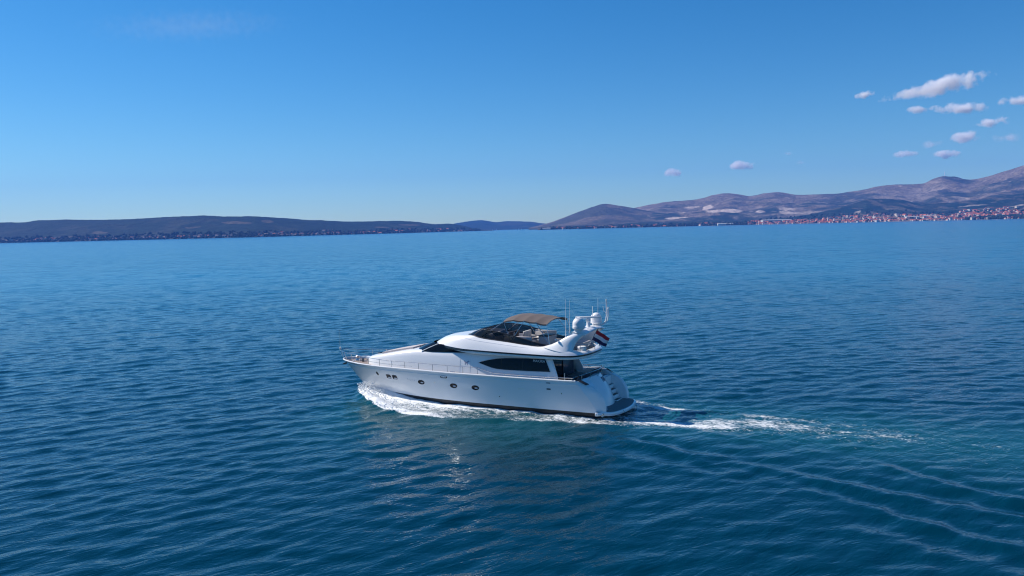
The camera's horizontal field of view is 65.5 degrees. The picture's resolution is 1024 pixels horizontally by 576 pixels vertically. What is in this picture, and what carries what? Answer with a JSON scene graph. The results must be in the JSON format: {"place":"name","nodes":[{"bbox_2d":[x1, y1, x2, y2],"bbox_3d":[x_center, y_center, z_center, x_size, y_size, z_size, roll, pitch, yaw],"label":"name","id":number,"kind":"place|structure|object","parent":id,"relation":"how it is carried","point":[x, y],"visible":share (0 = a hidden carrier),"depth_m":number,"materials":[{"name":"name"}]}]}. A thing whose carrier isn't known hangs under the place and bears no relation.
{"place":"outdoors","nodes":[
{"label":"outdoors","id":0,"kind":"place"},
{"bbox_2d":[0,215,493,242],"bbox_3d":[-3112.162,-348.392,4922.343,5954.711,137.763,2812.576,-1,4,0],"label":"hills","id":1,"kind":"structure","parent":0,"point":[203,224],"depth_m":4645.31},
{"bbox_2d":[0,227,480,242],"bbox_3d":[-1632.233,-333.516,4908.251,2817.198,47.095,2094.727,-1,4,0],"label":"island woods","id":2,"kind":"object","parent":1,"relation":"on","point":[242,234],"visible":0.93,"depth_m":4201.69,"materials":[{"name":"green foliage"},{"name":"tree bark"}]},
{"bbox_2d":[455,220,544,229],"bbox_3d":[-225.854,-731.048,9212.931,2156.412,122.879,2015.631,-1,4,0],"label":"hills","id":3,"kind":"structure","parent":0,"point":[490,225],"depth_m":8884.58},
{"bbox_2d":[0,219,1023,575],"bbox_3d":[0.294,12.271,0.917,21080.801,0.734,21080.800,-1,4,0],"label":"water","id":4,"kind":"structure","parent":0,"point":[830,399],"depth_m":54.52,"materials":[{"name":"blue liquid"}]},
{"bbox_2d":[357,381,417,411],"bbox_3d":[-8.404,7.590,61.852,8.501,1.057,12.163,1,5,27],"label":"bow spray","id":5,"kind":"object","parent":4,"relation":"on","point":[368,387],"visible":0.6,"depth_m":60.12,"materials":[{"name":"white liquid"}]},
{"bbox_2d":[338,299,636,418],"bbox_3d":[-3.039,4.830,58.927,24.785,8.650,5.670,1,5,27],"label":"motor yacht","id":6,"kind":"object","parent":4,"relation":"on","point":[511,366],"visible":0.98,"depth_m":55.52,"materials":[{"name":"white plastic"}]},
{"bbox_2d":[588,329,609,346],"bbox_3d":[5.875,3.440,54.256,1.736,1.550,0.222,1,5,27],"label":"flag","id":7,"kind":"object","parent":6,"relation":"on","point":[601,339],"visible":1,"depth_m":54.14,"materials":[{"name":"multicoloured fabric"}]},
{"bbox_2d":[589,372,614,405],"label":"transom door","id":8,"kind":"structure","parent":6,"relation":"in","point":[598,380],"depth_m":53.87,"materials":[{"name":"plastic"}]},
{"bbox_2d":[0,0,1023,223],"label":"sky","id":9,"kind":"structure","parent":0,"point":[424,111],"materials":[{"name":"blue"}]},
{"bbox_2d":[529,204,655,229],"bbox_3d":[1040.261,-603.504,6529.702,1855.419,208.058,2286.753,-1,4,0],"label":"hills","id":10,"kind":"structure","parent":0,"point":[605,214],"depth_m":6420.02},
{"bbox_2d":[538,193,1023,229],"bbox_3d":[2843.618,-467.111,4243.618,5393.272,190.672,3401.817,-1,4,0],"label":"hills","id":11,"kind":"structure","parent":0,"point":[862,207],"depth_m":4920.53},
{"bbox_2d":[9,206,1023,239],"bbox_3d":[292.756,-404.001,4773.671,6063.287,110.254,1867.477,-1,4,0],"label":"houses","id":12,"kind":"structure","parent":11,"relation":"on","point":[886,220],"depth_m":4382.07,"materials":[{"name":"multicoloured paint"}]},
{"bbox_2d":[761,219,791,221],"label":"long shed","id":13,"kind":"structure","parent":11,"relation":"on","point":[772,220],"depth_m":4792.25,"materials":[{"name":"white paint"}]},
{"bbox_2d":[540,208,1023,229],"bbox_3d":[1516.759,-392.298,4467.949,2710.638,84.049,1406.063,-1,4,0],"label":"coastal town buildings","id":14,"kind":"structure","parent":11,"relation":"on","point":[1000,216],"depth_m":4715.61,"materials":[{"name":"pale plaster"},{"name":"terracotta roof tiles"},{"name":"stone"}]},
{"bbox_2d":[627,165,1023,223],"bbox_3d":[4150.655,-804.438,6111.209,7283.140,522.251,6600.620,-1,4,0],"label":"hills","id":15,"kind":"structure","parent":0,"point":[773,205],"depth_m":6581.89,"materials":[{"name":"stone"}]}
]}

